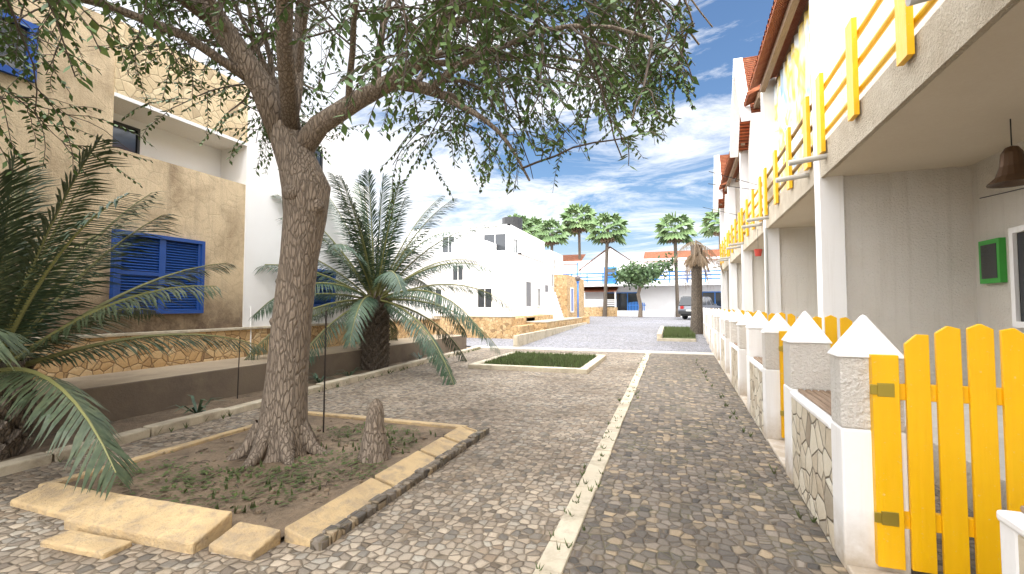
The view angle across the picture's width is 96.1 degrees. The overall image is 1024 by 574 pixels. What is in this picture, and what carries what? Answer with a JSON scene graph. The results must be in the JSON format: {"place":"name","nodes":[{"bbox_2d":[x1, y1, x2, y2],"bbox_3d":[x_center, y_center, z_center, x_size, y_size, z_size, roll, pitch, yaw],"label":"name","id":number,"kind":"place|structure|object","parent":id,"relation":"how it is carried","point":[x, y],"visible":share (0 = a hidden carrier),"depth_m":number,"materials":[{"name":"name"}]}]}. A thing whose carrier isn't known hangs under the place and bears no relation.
{"place":"outdoors","nodes":[
{"label":"outdoors","id":0,"kind":"place"},
{"bbox_2d":[0,348,466,461],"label":"bed soil","id":1,"kind":"structure","parent":0,"point":[128,424],"depth_m":6.10,"materials":[{"name":"brown soil"}]},
{"bbox_2d":[0,134,267,500],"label":"date palm","id":2,"kind":"object","parent":1,"relation":"on","point":[22,310],"visible":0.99,"depth_m":4.49,"materials":[{"name":"green plant"}]},
{"bbox_2d":[173,352,426,413],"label":"bed plants","id":3,"kind":"object","parent":1,"relation":"on","point":[201,407],"visible":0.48,"depth_m":6.36,"materials":[{"name":"green plant"}]},
{"bbox_2d":[0,348,644,573],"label":"plaza paving","id":4,"kind":"structure","parent":0,"point":[496,499],"depth_m":3.86,"materials":[{"name":"grey stone"}]},
{"bbox_2d":[67,415,453,536],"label":"soil","id":5,"kind":"structure","parent":4,"relation":"on","point":[282,517],"depth_m":3.99,"materials":[{"name":"brown soil"}]},
{"bbox_2d":[91,422,421,512],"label":"planter weeds","id":6,"kind":"object","parent":5,"relation":"on","point":[230,475],"visible":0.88,"depth_m":3.97,"materials":[{"name":"green plant"}]},
{"bbox_2d":[113,420,444,521],"bbox_3d":[-2.118,1.645,4.578,2.416,0.028,2.482,-1,-3,19],"label":"planter debris","id":7,"kind":"object","parent":5,"relation":"on","point":[257,511],"visible":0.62,"depth_m":4.04,"materials":[{"name":"brown plant"}]},
{"bbox_2d":[212,429,435,512],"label":"weeds","id":8,"kind":"object","parent":5,"relation":"on","point":[253,505],"visible":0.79,"depth_m":3.81,"materials":[{"name":"green plant"}]},
{"bbox_2d":[0,0,712,469],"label":"tree","id":9,"kind":"object","parent":5,"relation":"on","point":[148,20],"depth_m":4.49,"materials":[{"name":"plant"}]},
{"bbox_2d":[357,399,391,463],"bbox_3d":[-1.336,1.390,4.467,0.342,0.600,0.323,1,-3,-17],"label":"stump","id":10,"kind":"object","parent":5,"relation":"on","point":[374,447],"visible":0.94,"depth_m":4.38,"materials":[{"name":"brown plant"}]},
{"bbox_2d":[58,348,480,461],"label":"plants","id":11,"kind":"object","parent":4,"relation":"on","point":[186,426],"visible":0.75,"depth_m":8.54,"materials":[{"name":"green plant"}]},
{"bbox_2d":[237,311,326,431],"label":"rebar stakes","id":12,"kind":"object","parent":4,"relation":"on","point":[324,370],"visible":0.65,"depth_m":5.38,"materials":[{"name":"brown metal"}]},
{"bbox_2d":[310,427,488,550],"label":"planter edge setts","id":13,"kind":"structure","parent":4,"relation":"on","point":[328,536],"depth_m":3.52,"materials":[{"name":"grey stone"}]},
{"bbox_2d":[468,352,605,373],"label":"planter kerb","id":14,"kind":"structure","parent":4,"relation":"on","point":[592,364],"depth_m":10.85,"materials":[{"name":"stone"}]},
{"bbox_2d":[484,350,595,367],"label":"planter blades","id":15,"kind":"object","parent":14,"relation":"on","point":[550,359],"visible":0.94,"depth_m":11.87,"materials":[{"name":"green plant"}]},
{"bbox_2d":[81,0,773,260],"label":"sky","id":16,"kind":"structure","parent":0,"point":[675,175],"materials":[{"name":"blue"}]},
{"bbox_2d":[563,353,975,573],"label":"path paving","id":17,"kind":"structure","parent":0,"point":[691,483],"depth_m":3.61,"materials":[{"name":"grey stone"}]},
{"bbox_2d":[696,358,816,522],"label":"wall weeds","id":18,"kind":"object","parent":17,"relation":"on","point":[774,472],"depth_m":5.30,"materials":[{"name":"green plant"}]},
{"bbox_2d":[703,0,1023,319],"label":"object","id":19,"kind":"object","parent":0,"point":[993,255],"visible":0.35,"depth_m":5.81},
{"bbox_2d":[713,0,1023,510],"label":"building","id":20,"kind":"structure","parent":0,"point":[884,219],"depth_m":6.55,"materials":[{"name":"white paint"}]},
{"bbox_2d":[774,1,812,195],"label":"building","id":21,"kind":"structure","parent":20,"relation":"attached to","point":[792,87],"depth_m":9.57,"materials":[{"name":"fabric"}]},
{"bbox_2d":[720,0,937,264],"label":"balcony railings","id":22,"kind":"object","parent":20,"relation":"on","point":[907,22],"visible":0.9,"depth_m":6.04,"materials":[{"name":"yellow paint"}]},
{"label":"ground","id":23,"kind":"structure","parent":0,"visible":0},
{"bbox_2d":[0,0,433,336],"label":"building","id":24,"kind":"structure","parent":23,"relation":"on","point":[221,205],"depth_m":8.10,"materials":[{"name":"beige paint"}]},
{"bbox_2d":[0,12,335,313],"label":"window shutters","id":25,"kind":"object","parent":24,"relation":"attached to","point":[172,254],"depth_m":7.69,"materials":[{"name":"blue paint"}]},
{"bbox_2d":[249,140,349,355],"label":"wall pipes","id":26,"kind":"object","parent":24,"relation":"attached to","point":[348,161],"depth_m":12.14,"materials":[{"name":"white paint"}]},
{"bbox_2d":[0,346,480,476],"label":"bed kerb","id":27,"kind":"structure","parent":23,"relation":"on","point":[15,465],"depth_m":5.62,"materials":[{"name":"concrete"}]},
{"bbox_2d":[10,411,476,560],"bbox_3d":[-2.174,1.639,4.398,2.804,0.202,3.384,-1,-3,19],"label":"stone border","id":28,"kind":"object","parent":23,"relation":"on","point":[97,526],"visible":0.54,"depth_m":3.08,"materials":[{"name":"stone"}]},
{"bbox_2d":[32,334,466,436],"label":"wall","id":29,"kind":"structure","parent":23,"relation":"on","point":[124,394],"depth_m":6.97,"materials":[{"name":"concrete"}]},
{"bbox_2d":[23,319,439,380],"bbox_3d":[-6.567,0.985,6.012,0.360,0.540,23.200,-1,-3,19],"label":"plinth stone","id":30,"kind":"object","parent":29,"relation":"on","point":[133,361],"visible":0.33,"depth_m":7.73,"materials":[{"name":"beige stone"}]},
{"bbox_2d":[32,318,440,338],"bbox_3d":[-6.548,0.690,6.018,0.400,0.050,23.200,-1,-3,19],"label":"plinth cap","id":31,"kind":"object","parent":30,"relation":"on","point":[179,331],"visible":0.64,"depth_m":7.93,"materials":[{"name":"stone"}]},
{"bbox_2d":[430,310,458,344],"bbox_3d":[-2.259,1.384,14.877,1.419,1.445,1.270,-1,-3,19],"label":"bare shrub","id":32,"kind":"object","parent":29,"relation":"on","point":[446,328],"visible":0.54,"depth_m":14.65,"materials":[{"name":"brown plant"}]},
{"bbox_2d":[244,168,512,384],"bbox_3d":[-3.137,-0.037,11.010,6.414,5.387,6.269,0,-2,-2],"label":"date palm","id":33,"kind":"object","parent":23,"relation":"on","point":[374,308],"visible":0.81,"depth_m":10.54,"materials":[{"name":"green plant"}]},
{"bbox_2d":[368,217,583,318],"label":"white building","id":34,"kind":"structure","parent":23,"relation":"on","point":[526,277],"depth_m":26.54,"materials":[{"name":"paint"}]},
{"bbox_2d":[434,314,589,338],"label":"stone terraces","id":35,"kind":"object","parent":23,"relation":"on","point":[502,327],"visible":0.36,"depth_m":20.98,"materials":[{"name":"beige stone"}]},
{"bbox_2d":[434,316,582,322],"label":"terrace caps","id":36,"kind":"object","parent":35,"relation":"on","point":[552,320],"visible":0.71,"depth_m":22.43,"materials":[{"name":"stone"}]},
{"bbox_2d":[513,322,586,346],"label":"wall","id":37,"kind":"structure","parent":23,"relation":"on","point":[522,339],"depth_m":19.62,"materials":[{"name":"stone"}]},
{"bbox_2d":[466,316,711,352],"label":"road setts","id":38,"kind":"structure","parent":23,"relation":"on","point":[618,333],"depth_m":20.14,"materials":[{"name":"grey stone"}]},
{"bbox_2d":[507,213,535,234],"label":"fan palm","id":39,"kind":"object","parent":38,"relation":"on","point":[529,229],"visible":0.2,"depth_m":54.79,"materials":[{"name":"green plant"}]},
{"bbox_2d":[522,215,548,237],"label":"fan palm","id":40,"kind":"object","parent":38,"relation":"on","point":[537,222],"visible":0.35,"depth_m":61.59,"materials":[{"name":"green plant"}]},
{"bbox_2d":[534,216,571,250],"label":"fan palm","id":41,"kind":"object","parent":38,"relation":"on","point":[554,237],"visible":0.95,"depth_m":51.56,"materials":[{"name":"green plant"}]},
{"bbox_2d":[559,203,596,259],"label":"fan palm","id":42,"kind":"object","parent":38,"relation":"on","point":[577,226],"visible":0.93,"depth_m":53.06,"materials":[{"name":"green plant"}]},
{"bbox_2d":[575,276,580,317],"bbox_3d":[4.390,0.860,30.617,0.380,3.240,0.380,-1,-3,19],"label":"lamp post","id":43,"kind":"object","parent":38,"relation":"on","point":[577,278],"visible":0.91,"depth_m":30.58,"materials":[{"name":"metal"}]},
{"bbox_2d":[585,211,631,316],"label":"fan palm","id":44,"kind":"object","parent":38,"relation":"on","point":[605,236],"visible":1,"depth_m":42.07,"materials":[{"name":"green plant"}]},
{"bbox_2d":[562,246,720,316],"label":"houses","id":45,"kind":"structure","parent":38,"relation":"on","point":[658,300],"depth_m":47.32,"materials":[{"name":"white paint"}]},
{"bbox_2d":[611,252,678,316],"bbox_3d":[11.430,-0.241,39.880,5.778,5.761,5.968,-1,-3,19],"label":"tree","id":46,"kind":"object","parent":38,"relation":"on","point":[639,272],"depth_m":39.45,"materials":[{"name":"green plant"}]},
{"bbox_2d":[653,211,697,316],"bbox_3d":[14.260,-2.014,40.083,3.756,9.263,3.843,-1,-3,19],"label":"fan palm","id":47,"kind":"object","parent":38,"relation":"on","point":[674,236],"visible":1,"depth_m":39.82,"materials":[{"name":"green plant"}]},
{"bbox_2d":[657,326,695,341],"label":"verge kerb","id":48,"kind":"structure","parent":38,"relation":"on","point":[660,335],"depth_m":18.73,"materials":[{"name":"stone"}]},
{"bbox_2d":[662,325,695,337],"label":"verge blades","id":49,"kind":"object","parent":38,"relation":"on","point":[680,332],"visible":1,"depth_m":20.48,"materials":[{"name":"green plant"}]},
{"bbox_2d":[663,327,695,338],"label":"verge grass","id":50,"kind":"structure","parent":38,"relation":"on","point":[691,337],"depth_m":19.62,"materials":[{"name":"green plant"}]},
{"bbox_2d":[672,240,724,333],"bbox_3d":[8.997,-0.016,22.261,2.454,4.578,2.293,-1,-3,19],"label":"dead palm","id":51,"kind":"object","parent":38,"relation":"on","point":[697,261],"visible":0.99,"depth_m":22.14,"materials":[{"name":"brown plant"}]},
{"bbox_2d":[678,296,720,318],"bbox_3d":[15.044,1.638,36.565,2.140,1.789,4.560,-2,-3,44],"label":"silver suv","id":52,"kind":"object","parent":38,"relation":"on","point":[684,309],"visible":0.44,"depth_m":35.37,"materials":[{"name":"grey paint"}]},
{"bbox_2d":[698,208,719,248],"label":"fan palm","id":53,"kind":"object","parent":38,"relation":"on","point":[714,230],"visible":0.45,"depth_m":52.60,"materials":[{"name":"green plant"}]},
{"bbox_2d":[469,346,713,354],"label":"curb","id":54,"kind":"structure","parent":23,"relation":"on","point":[618,351],"depth_m":15.38,"materials":[{"name":"concrete"}]},
{"bbox_2d":[533,353,650,573],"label":"path kerb","id":55,"kind":"structure","parent":23,"relation":"on","point":[553,560],"depth_m":3.55,"materials":[{"name":"stone"}]},
{"bbox_2d":[535,354,650,573],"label":"kerb weeds","id":56,"kind":"object","parent":55,"relation":"on","point":[583,528],"visible":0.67,"depth_m":3.82,"materials":[{"name":"green plant"}]},
{"bbox_2d":[703,307,1023,573],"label":"garden wall pillars","id":57,"kind":"structure","parent":23,"relation":"on","point":[822,450],"depth_m":3.08,"materials":[{"name":"paint"}]},
{"bbox_2d":[710,308,1023,573],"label":"yellow gates","id":58,"kind":"object","parent":57,"relation":"attached to","point":[982,395],"visible":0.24,"depth_m":2.47,"materials":[{"name":"paint"}]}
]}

